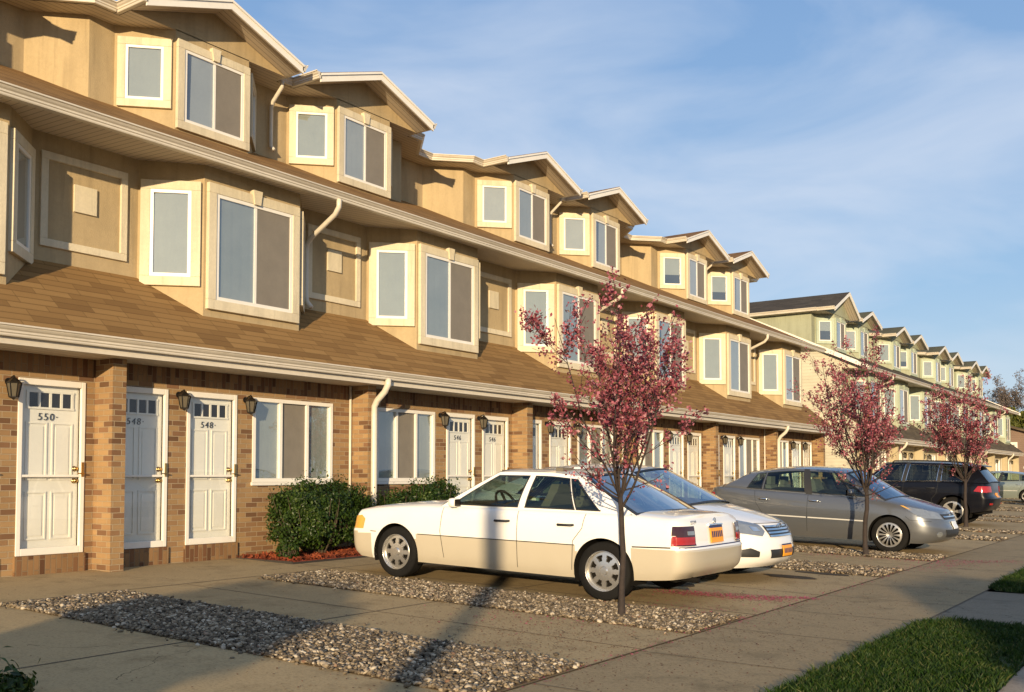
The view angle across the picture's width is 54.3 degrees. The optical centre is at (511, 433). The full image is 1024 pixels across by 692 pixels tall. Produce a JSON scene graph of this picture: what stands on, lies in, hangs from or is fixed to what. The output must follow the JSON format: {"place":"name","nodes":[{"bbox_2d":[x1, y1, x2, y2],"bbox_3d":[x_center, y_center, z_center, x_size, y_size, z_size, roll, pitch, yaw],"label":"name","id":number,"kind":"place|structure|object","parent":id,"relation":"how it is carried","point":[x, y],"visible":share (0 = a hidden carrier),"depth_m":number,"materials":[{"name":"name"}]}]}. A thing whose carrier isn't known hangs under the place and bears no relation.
{"place":"outdoors","nodes":[
{"label":"outdoors","id":0,"kind":"place"},
{"bbox_2d":[0,498,1023,691],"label":"driveway","id":1,"kind":"structure","parent":0,"point":[149,668],"depth_m":9.50,"materials":[{"name":"concrete"}]},
{"bbox_2d":[0,646,40,691],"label":"garden shrub","id":2,"kind":"object","parent":1,"relation":"on","point":[15,680],"visible":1,"depth_m":5.98,"materials":[{"name":"green plant"}]},
{"bbox_2d":[0,65,140,576],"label":"row house","id":3,"kind":"structure","parent":1,"relation":"on","point":[63,328],"depth_m":12.16,"materials":[{"name":"beige brick"}]},
{"bbox_2d":[0,121,7,274],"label":"window","id":4,"kind":"structure","parent":3,"relation":"in","point":[3,125],"depth_m":11.67,"materials":[{"name":"white paint"}]},
{"bbox_2d":[8,128,35,263],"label":"window","id":5,"kind":"structure","parent":3,"relation":"in","point":[22,154],"depth_m":12.21,"materials":[{"name":"white paint"}]},
{"bbox_2d":[20,384,78,548],"bbox_3d":[-5.655,0.427,12.191,0.112,2.030,0.760,-2,-3,35],"label":"front door","id":6,"kind":"structure","parent":3,"relation":"in","point":[48,518],"depth_m":12.20,"materials":[{"name":"white paint"}]},
{"bbox_2d":[15,377,85,556],"bbox_3d":[-5.594,0.410,12.148,0.106,2.120,0.860,-2,-3,35],"label":"storm door","id":7,"kind":"structure","parent":3,"relation":"in","point":[30,381],"depth_m":12.17,"materials":[{"name":"white paint"}]},
{"bbox_2d":[0,0,391,571],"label":"row house","id":8,"kind":"structure","parent":1,"relation":"on","point":[223,401],"depth_m":14.50,"materials":[{"name":"beige paint"}]},
{"bbox_2d":[124,392,161,542],"bbox_3d":[-4.957,0.470,13.179,0.112,2.030,0.760,-2,-3,35],"label":"front door","id":9,"kind":"structure","parent":8,"relation":"in","point":[143,411],"depth_m":13.26,"materials":[{"name":"white paint"}]},
{"bbox_2d":[116,36,172,109],"bbox_3d":[-5.687,-5.578,15.464,0.805,1.090,0.076,0,-3,-10],"label":"window","id":10,"kind":"structure","parent":8,"relation":"in","point":[144,65],"depth_m":15.46,"materials":[{"name":"white paint"}]},
{"bbox_2d":[124,386,168,548],"bbox_3d":[-4.896,0.453,13.136,0.106,2.120,0.860,-2,-3,35],"label":"storm door","id":11,"kind":"structure","parent":8,"relation":"in","point":[160,543],"depth_m":13.43,"materials":[{"name":"white paint"}]},
{"bbox_2d":[139,179,201,286],"bbox_3d":[-4.771,-2.795,13.962,0.811,1.480,0.076,0,-3,-10],"label":"window","id":12,"kind":"structure","parent":8,"relation":"in","point":[170,210],"depth_m":13.96,"materials":[{"name":"white paint"}]},
{"bbox_2d":[189,397,231,538],"bbox_3d":[-4.286,0.511,14.130,0.112,2.030,0.760,-2,-3,35],"label":"front door","id":13,"kind":"structure","parent":8,"relation":"in","point":[210,419],"depth_m":14.15,"materials":[{"name":"white paint"}]},
{"bbox_2d":[185,391,236,544],"bbox_3d":[-4.224,0.494,14.087,0.106,2.120,0.860,-2,-3,35],"label":"storm door","id":14,"kind":"structure","parent":8,"relation":"in","point":[192,541],"depth_m":14.16,"materials":[{"name":"white paint"}]},
{"bbox_2d":[175,38,250,151],"bbox_3d":[-4.803,-5.459,16.124,0.105,1.470,1.420,-2,-3,35],"label":"window","id":15,"kind":"structure","parent":8,"relation":"in","point":[213,89],"depth_m":16.10,"materials":[{"name":"white paint"}]},
{"bbox_2d":[205,182,299,323],"bbox_3d":[-3.792,-2.650,14.763,0.105,1.860,1.710,-2,-3,35],"label":"window","id":16,"kind":"structure","parent":8,"relation":"in","point":[253,240],"depth_m":14.72,"materials":[{"name":"grey glass"}]},
{"bbox_2d":[250,73,256,151],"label":"window","id":17,"kind":"structure","parent":8,"relation":"in","point":[253,91],"depth_m":17.07,"materials":[{"name":"white paint"}]},
{"bbox_2d":[252,397,332,481],"bbox_3d":[-3.378,0.124,15.383,0.080,1.250,1.625,-2,-3,35],"label":"window","id":18,"kind":"structure","parent":8,"relation":"in","point":[290,437],"depth_m":15.36,"materials":[{"name":"grey glass"}]},
{"bbox_2d":[299,211,304,312],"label":"window","id":19,"kind":"structure","parent":8,"relation":"in","point":[302,220],"depth_m":15.58,"materials":[{"name":"white paint"}]},
{"bbox_2d":[238,545,362,561],"bbox_3d":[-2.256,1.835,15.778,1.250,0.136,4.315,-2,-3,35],"label":"mulch","id":20,"kind":"object","parent":1,"relation":"on","point":[351,550],"visible":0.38,"depth_m":14.47,"materials":[{"name":"brown wood"}]},
{"bbox_2d":[274,534,302,558],"bbox_3d":[-3.172,1.630,14.058,0.379,0.433,0.377,-2,-3,35],"label":"weed tuft","id":21,"kind":"object","parent":20,"relation":"on","point":[287,549],"visible":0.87,"depth_m":14.00,"materials":[{"name":"green plant"}]},
{"bbox_2d":[240,556,367,563],"bbox_3d":[-2.255,1.960,15.781,1.195,0.215,4.300,-2,-3,35],"label":"bed edging","id":22,"kind":"object","parent":20,"relation":"on","point":[301,562],"visible":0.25,"depth_m":14.06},
{"bbox_2d":[264,468,377,553],"bbox_3d":[-2.883,1.200,14.995,1.233,1.354,2.066,-2,-3,35],"label":"box bush","id":23,"kind":"object","parent":20,"relation":"on","point":[308,505],"visible":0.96,"depth_m":14.59,"materials":[{"name":"green plant"}]},
{"bbox_2d":[374,475,418,505],"bbox_3d":[-1.856,1.300,16.138,0.714,1.255,0.857,-2,-3,35],"label":"box bush","id":24,"kind":"object","parent":20,"relation":"on","point":[392,498],"visible":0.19,"depth_m":16.05,"materials":[{"name":"green plant"}]},
{"bbox_2d":[395,468,459,501],"bbox_3d":[-1.416,1.280,16.988,0.950,1.366,1.349,-2,-3,35],"label":"box bush","id":25,"kind":"object","parent":20,"relation":"on","point":[429,492],"visible":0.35,"depth_m":16.81,"materials":[{"name":"green plant"}]},
{"bbox_2d":[270,69,547,545],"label":"row house","id":26,"kind":"structure","parent":1,"relation":"on","point":[408,297],"depth_m":18.23,"materials":[{"name":"beige paint"}]},
{"bbox_2d":[289,104,333,165],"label":"window","id":27,"kind":"structure","parent":26,"relation":"in","point":[311,128],"depth_m":18.31,"materials":[{"name":"white paint"}]},
{"bbox_2d":[337,106,390,198],"bbox_3d":[-2.790,-5.337,18.973,0.105,1.470,1.420,-2,-3,35],"label":"window","id":28,"kind":"structure","parent":26,"relation":"in","point":[363,143],"depth_m":18.95,"materials":[{"name":"white paint"}]},
{"bbox_2d":[368,242,414,326],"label":"window","id":29,"kind":"structure","parent":26,"relation":"in","point":[391,265],"depth_m":17.70,"materials":[{"name":"grey glass"}]},
{"bbox_2d":[377,407,434,480],"bbox_3d":[-1.873,0.216,17.513,0.080,1.250,1.545,-2,-3,35],"label":"window","id":30,"kind":"structure","parent":26,"relation":"in","point":[405,438],"depth_m":17.51,"materials":[{"name":"white paint"}]},
{"bbox_2d":[418,243,478,352],"bbox_3d":[-1.152,-2.489,18.501,0.105,1.860,1.710,-2,-3,35],"label":"window","id":31,"kind":"structure","parent":26,"relation":"in","point":[448,281],"depth_m":18.47,"materials":[{"name":"grey glass"}]},
{"bbox_2d":[448,417,471,495],"bbox_3d":[-1.010,0.710,18.766,0.112,2.030,0.760,-2,-3,35],"label":"front door","id":32,"kind":"structure","parent":26,"relation":"in","point":[459,428],"depth_m":18.82,"materials":[{"name":"white paint"}]},
{"bbox_2d":[446,412,475,488],"bbox_3d":[-0.949,0.693,18.723,0.106,2.120,0.860,-2,-3,35],"label":"door frame","id":33,"kind":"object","parent":26,"relation":"in","point":[457,415],"depth_m":18.97,"materials":[{"name":"white paint"}]},
{"bbox_2d":[484,420,503,480],"bbox_3d":[-0.373,0.749,19.668,0.112,2.030,0.760,-2,-3,35],"label":"front door","id":34,"kind":"structure","parent":26,"relation":"in","point":[494,432],"depth_m":19.71,"materials":[{"name":"white paint"}]},
{"bbox_2d":[482,416,508,480],"bbox_3d":[-0.312,0.732,19.625,0.106,2.120,0.860,-2,-3,35],"label":"door frame","id":35,"kind":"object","parent":26,"relation":"in","point":[505,419],"depth_m":19.80,"materials":[{"name":"white paint"}]},
{"bbox_2d":[8,561,1011,691],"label":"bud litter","id":36,"kind":"object","parent":1,"relation":"on","point":[603,634],"visible":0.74,"depth_m":8.64,"materials":[{"name":"red plant"}]},
{"bbox_2d":[2,500,1020,691],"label":"pavement joints","id":37,"kind":"object","parent":1,"relation":"on","point":[576,594],"visible":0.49,"depth_m":10.01,"materials":[{"name":"grey concrete"}]},
{"bbox_2d":[0,503,1022,691],"bbox_3d":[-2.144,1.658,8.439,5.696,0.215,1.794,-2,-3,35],"label":"gravel","id":38,"kind":"structure","parent":1,"relation":"on","point":[210,624],"depth_m":7.88,"materials":[{"name":"grey gravel"}]},
{"bbox_2d":[259,569,741,633],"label":"gravel","id":39,"kind":"structure","parent":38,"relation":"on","point":[658,617],"depth_m":10.44,"materials":[{"name":"grey gravel"}]},
{"bbox_2d":[514,266,708,614],"bbox_3d":[0.978,0.180,9.582,1.775,3.348,1.704,1,-3,-14],"label":"plum tree","id":40,"kind":"object","parent":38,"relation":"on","point":[611,418],"visible":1,"depth_m":9.60,"materials":[{"name":"pink plant"}]},
{"bbox_2d":[762,559,903,576],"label":"gravel","id":41,"kind":"structure","parent":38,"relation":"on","point":[846,568],"depth_m":14.59,"materials":[{"name":"grey gravel"}]},
{"bbox_2d":[787,324,914,554],"bbox_3d":[5.918,0.120,17.163,2.025,4.110,1.680,2,-3,-40],"label":"plum tree","id":42,"kind":"object","parent":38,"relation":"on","point":[871,436],"visible":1,"depth_m":17.02,"materials":[{"name":"pink plant"}]},
{"bbox_2d":[794,545,947,560],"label":"gravel","id":43,"kind":"structure","parent":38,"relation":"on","point":[879,554],"depth_m":17.23,"materials":[{"name":"grey gravel"}]},
{"bbox_2d":[955,534,1008,540],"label":"gravel","id":44,"kind":"structure","parent":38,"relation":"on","point":[979,537],"depth_m":21.82,"materials":[{"name":"grey gravel"}]},
{"bbox_2d":[959,527,1023,533],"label":"gravel","id":45,"kind":"structure","parent":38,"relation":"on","point":[1006,531],"depth_m":24.44,"materials":[{"name":"grey gravel"}]},
{"bbox_2d":[411,151,649,468],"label":"row house","id":46,"kind":"structure","parent":1,"relation":"on","point":[505,199],"depth_m":22.18,"materials":[{"name":"beige paint"}]},
{"bbox_2d":[477,180,511,228],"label":"window","id":47,"kind":"structure","parent":46,"relation":"in","point":[494,198],"depth_m":22.94,"materials":[{"name":"white paint"}]},
{"bbox_2d":[514,180,548,251],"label":"window","id":48,"kind":"structure","parent":46,"relation":"in","point":[531,205],"depth_m":23.57,"materials":[{"name":"white paint"}]},
{"bbox_2d":[533,423,537,467],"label":"front door","id":49,"kind":"structure","parent":46,"relation":"in","point":[535,426],"depth_m":20.91,"materials":[{"name":"white paint"}]},
{"bbox_2d":[517,283,554,352],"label":"window","id":50,"kind":"structure","parent":46,"relation":"in","point":[542,296],"depth_m":21.44,"materials":[{"name":"white paint"}]},
{"bbox_2d":[551,425,566,466],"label":"front door","id":51,"kind":"structure","parent":46,"relation":"in","point":[558,444],"depth_m":21.65,"materials":[{"name":"white paint"}]},
{"bbox_2d":[557,284,598,372],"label":"window","id":52,"kind":"structure","parent":46,"relation":"in","point":[565,294],"depth_m":22.19,"materials":[{"name":"white paint"}]},
{"bbox_2d":[577,424,612,463],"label":"window","id":53,"kind":"structure","parent":46,"relation":"in","point":[581,457],"depth_m":22.76,"materials":[{"name":"grey glass"}]},
{"bbox_2d":[354,467,741,600],"bbox_3d":[0.289,1.115,12.207,4.835,1.410,1.942,0,-2,35],"label":"parked car","id":54,"kind":"object","parent":1,"relation":"on","point":[501,520],"visible":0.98,"depth_m":11.22,"materials":[{"name":"paint"}]},
{"bbox_2d":[549,187,731,487],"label":"row house","id":55,"kind":"structure","parent":1,"relation":"on","point":[589,230],"depth_m":25.88,"materials":[{"name":"beige paint"}]},
{"bbox_2d":[559,212,589,255],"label":"window","id":56,"kind":"structure","parent":55,"relation":"in","point":[574,228],"depth_m":25.79,"materials":[{"name":"white paint"}]},
{"bbox_2d":[591,213,619,275],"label":"window","id":57,"kind":"structure","parent":55,"relation":"in","point":[605,233],"depth_m":26.42,"materials":[{"name":"white paint"}]},
{"bbox_2d":[621,312,652,370],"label":"window","id":58,"kind":"structure","parent":55,"relation":"in","point":[633,316],"depth_m":25.18,"materials":[{"name":"white paint"}]},
{"bbox_2d":[642,429,663,467],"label":"window","id":59,"kind":"structure","parent":55,"relation":"in","point":[656,458],"depth_m":25.39,"materials":[{"name":"white paint"}]},
{"bbox_2d":[654,312,685,387],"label":"window","id":60,"kind":"structure","parent":55,"relation":"in","point":[661,334],"depth_m":25.93,"materials":[{"name":"white paint"}]},
{"bbox_2d":[670,434,681,474],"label":"front door","id":61,"kind":"structure","parent":55,"relation":"in","point":[675,455],"depth_m":26.34,"materials":[{"name":"white paint"}]},
{"bbox_2d":[689,436,699,484],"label":"front door","id":62,"kind":"structure","parent":55,"relation":"in","point":[693,446],"depth_m":27.25,"materials":[{"name":"white paint"}]},
{"bbox_2d":[687,433,701,486],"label":"storm door","id":63,"kind":"structure","parent":55,"relation":"in","point":[694,434],"depth_m":27.41,"materials":[{"name":"white paint"}]},
{"bbox_2d":[531,463,793,578],"bbox_3d":[1.626,1.183,14.384,4.843,1.475,1.891,0,-2,35],"label":"parked car","id":64,"kind":"object","parent":1,"relation":"on","point":[766,539],"visible":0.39,"depth_m":13.13,"materials":[{"name":"white paint"}]},
{"bbox_2d":[620,230,789,491],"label":"row house","id":65,"kind":"structure","parent":1,"relation":"on","point":[719,362],"depth_m":29.74,"materials":[{"name":"beige paint"}]},
{"bbox_2d":[659,253,684,288],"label":"window","id":66,"kind":"structure","parent":65,"relation":"in","point":[671,265],"depth_m":30.42,"materials":[{"name":"white paint"}]},
{"bbox_2d":[686,253,706,304],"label":"window","id":67,"kind":"structure","parent":65,"relation":"in","point":[696,267],"depth_m":31.05,"materials":[{"name":"white paint"}]},
{"bbox_2d":[698,333,725,384],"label":"window","id":68,"kind":"structure","parent":65,"relation":"in","point":[711,346],"depth_m":28.91,"materials":[{"name":"white paint"}]},
{"bbox_2d":[724,438,733,483],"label":"front door","id":69,"kind":"structure","parent":65,"relation":"in","point":[728,466],"depth_m":29.17,"materials":[{"name":"white paint"}]},
{"bbox_2d":[727,333,750,398],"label":"window","id":70,"kind":"structure","parent":65,"relation":"in","point":[738,347],"depth_m":29.68,"materials":[{"name":"glass"}]},
{"bbox_2d":[739,437,759,477],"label":"window","id":71,"kind":"structure","parent":65,"relation":"in","point":[749,452],"depth_m":30.39,"materials":[{"name":"white paint"}]},
{"bbox_2d":[646,542,872,586],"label":"oil stains","id":72,"kind":"object","parent":1,"relation":"on","point":[772,575],"visible":0.48,"depth_m":13.53,"materials":[{"name":"black liquid"}]},
{"bbox_2d":[707,251,832,487],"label":"row house","id":73,"kind":"structure","parent":1,"relation":"on","point":[776,365],"depth_m":33.26,"materials":[{"name":"beige paint"}]},
{"bbox_2d":[707,272,730,304],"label":"window","id":74,"kind":"structure","parent":73,"relation":"in","point":[718,283],"depth_m":33.26,"materials":[{"name":"white paint"}]},
{"bbox_2d":[731,272,749,318],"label":"window","id":75,"kind":"structure","parent":73,"relation":"in","point":[740,284],"depth_m":33.91,"materials":[{"name":"white paint"}]},
{"bbox_2d":[758,349,781,394],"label":"window","id":76,"kind":"structure","parent":73,"relation":"in","point":[769,361],"depth_m":32.65,"materials":[{"name":"white paint"}]},
{"bbox_2d":[780,440,788,475],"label":"window","id":77,"kind":"structure","parent":73,"relation":"in","point":[784,445],"depth_m":32.97,"materials":[{"name":"white paint"}]},
{"bbox_2d":[783,350,802,406],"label":"window","id":78,"kind":"structure","parent":73,"relation":"in","point":[792,361],"depth_m":33.42,"materials":[{"name":"white paint"}]},
{"bbox_2d":[749,292,907,480],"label":"row house","id":79,"kind":"structure","parent":1,"relation":"on","point":[821,320],"depth_m":42.08,"materials":[{"name":"beige paint"}]},
{"bbox_2d":[816,318,833,343],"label":"window","id":80,"kind":"structure","parent":79,"relation":"in","point":[824,326],"depth_m":42.25,"materials":[{"name":"white paint"}]},
{"bbox_2d":[835,317,846,353],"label":"window","id":81,"kind":"structure","parent":79,"relation":"in","point":[840,325],"depth_m":42.88,"materials":[{"name":"white paint"}]},
{"bbox_2d":[711,466,958,551],"bbox_3d":[6.086,1.393,19.187,4.586,1.515,1.846,0,-2,35],"label":"parked car","id":82,"kind":"object","parent":1,"relation":"on","point":[898,520],"visible":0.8,"depth_m":18.30,"materials":[{"name":"silver metal"}]},
{"bbox_2d":[846,311,931,461],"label":"row house","id":83,"kind":"structure","parent":1,"relation":"on","point":[857,332],"depth_m":45.13,"materials":[{"name":"beige paint"}]},
{"bbox_2d":[846,328,858,351],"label":"window","id":84,"kind":"structure","parent":83,"relation":"in","point":[852,333],"depth_m":45.12,"materials":[{"name":"white paint"}]},
{"bbox_2d":[859,327,868,360],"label":"window","id":85,"kind":"structure","parent":83,"relation":"in","point":[863,333],"depth_m":45.73,"materials":[{"name":"white paint"}]},
{"bbox_2d":[882,385,897,418],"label":"window","id":86,"kind":"structure","parent":83,"relation":"in","point":[894,399],"depth_m":44.51,"materials":[{"name":"white paint"}]},
{"bbox_2d":[898,385,909,426],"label":"window","id":87,"kind":"structure","parent":83,"relation":"in","point":[903,392],"depth_m":45.26,"materials":[{"name":"white paint"}]},
{"bbox_2d":[869,327,944,459],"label":"row house","id":88,"kind":"structure","parent":1,"relation":"on","point":[893,339],"depth_m":49.35,"materials":[{"name":"beige paint"}]},
{"bbox_2d":[876,342,891,363],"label":"window","id":89,"kind":"structure","parent":88,"relation":"in","point":[887,356],"depth_m":49.73,"materials":[{"name":"white paint"}]},
{"bbox_2d":[892,341,900,371],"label":"window","id":90,"kind":"structure","parent":88,"relation":"in","point":[896,347],"depth_m":50.37,"materials":[{"name":"white paint"}]},
{"bbox_2d":[909,392,922,422],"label":"window","id":91,"kind":"structure","parent":88,"relation":"in","point":[915,407],"depth_m":48.23,"materials":[{"name":"white paint"}]},
{"bbox_2d":[822,460,1000,524],"bbox_3d":[11.293,1.645,28.582,4.833,1.757,2.000,0,-2,35],"label":"parked car","id":92,"kind":"object","parent":1,"relation":"on","point":[932,481],"visible":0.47,"depth_m":27.25,"materials":[{"name":"black paint"}]},
{"bbox_2d":[901,335,967,460],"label":"row house","id":93,"kind":"structure","parent":1,"relation":"on","point":[909,365],"depth_m":52.65,"materials":[{"name":"beige paint"}]},
{"bbox_2d":[917,346,986,462],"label":"row house","id":94,"kind":"structure","parent":1,"relation":"on","point":[929,365],"depth_m":57.21,"materials":[{"name":"beige paint"}]},
{"bbox_2d":[921,359,934,377],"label":"window","id":95,"kind":"structure","parent":94,"relation":"in","point":[927,365],"depth_m":57.20,"materials":[{"name":"white paint"}]},
{"bbox_2d":[916,370,1009,526],"bbox_3d":[12.019,0.406,26.641,2.221,4.324,1.979,-1,-3,17],"label":"plum tree","id":96,"kind":"object","parent":1,"relation":"on","point":[943,427],"visible":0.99,"depth_m":26.51,"materials":[{"name":"pink plant"}]},
{"bbox_2d":[940,352,1001,468],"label":"row house","id":97,"kind":"structure","parent":1,"relation":"on","point":[947,371],"depth_m":60.16,"materials":[{"name":"beige paint"}]},
{"bbox_2d":[954,361,1013,478],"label":"row house","id":98,"kind":"structure","parent":1,"relation":"on","point":[968,368],"depth_m":64.58,"materials":[{"name":"beige paint"}]},
{"bbox_2d":[972,366,1023,479],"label":"row house","id":99,"kind":"structure","parent":1,"relation":"on","point":[1010,462],"depth_m":67.58,"materials":[{"name":"beige paint"}]},
{"bbox_2d":[983,368,1023,423],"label":"bare tree","id":100,"kind":"object","parent":1,"relation":"on","point":[1005,398],"visible":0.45,"depth_m":105.85,"materials":[{"name":"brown plant"}]},
{"bbox_2d":[990,471,1023,501],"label":"parked car","id":101,"kind":"object","parent":1,"relation":"on","point":[1011,488],"visible":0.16,"depth_m":48.28,"materials":[{"name":"silver metal"}]},
{"bbox_2d":[1010,426,1023,475],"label":"brown house","id":102,"kind":"structure","parent":1,"relation":"on","point":[1017,436],"depth_m":71.62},
{"bbox_2d":[115,0,1023,411],"label":"sky","id":103,"kind":"structure","parent":0,"point":[870,150],"materials":[{"name":"blue"}]},
{"bbox_2d":[503,535,1023,691],"bbox_3d":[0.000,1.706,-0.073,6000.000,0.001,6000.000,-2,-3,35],"label":"ground","id":104,"kind":"structure","parent":0,"point":[992,590],"depth_m":11.09,"materials":[{"name":"grey concrete"}]},
{"bbox_2d":[759,589,1023,691],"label":"verge","id":105,"kind":"structure","parent":104,"relation":"on","point":[1005,662],"depth_m":7.46,"materials":[{"name":"green plant"}]},
{"bbox_2d":[988,566,1023,592],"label":"grass","id":106,"kind":"structure","parent":105,"relation":"on","point":[1014,582],"depth_m":12.54,"materials":[{"name":"green plant"}]},
{"bbox_2d":[998,667,1023,691],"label":"kerb","id":107,"kind":"structure","parent":104,"relation":"on","point":[1015,683],"depth_m":6.76,"materials":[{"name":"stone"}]},
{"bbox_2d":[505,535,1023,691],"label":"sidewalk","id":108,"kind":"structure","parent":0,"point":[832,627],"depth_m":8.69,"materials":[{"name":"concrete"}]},
{"bbox_2d":[424,551,1021,688],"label":"fallen petals","id":109,"kind":"object","parent":108,"relation":"on","point":[758,598],"visible":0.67,"depth_m":11.35,"materials":[{"name":"pink plant"}]},
{"bbox_2d":[930,591,1023,624],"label":"path","id":110,"kind":"structure","parent":0,"point":[999,606],"depth_m":10.62,"materials":[{"name":"concrete"}]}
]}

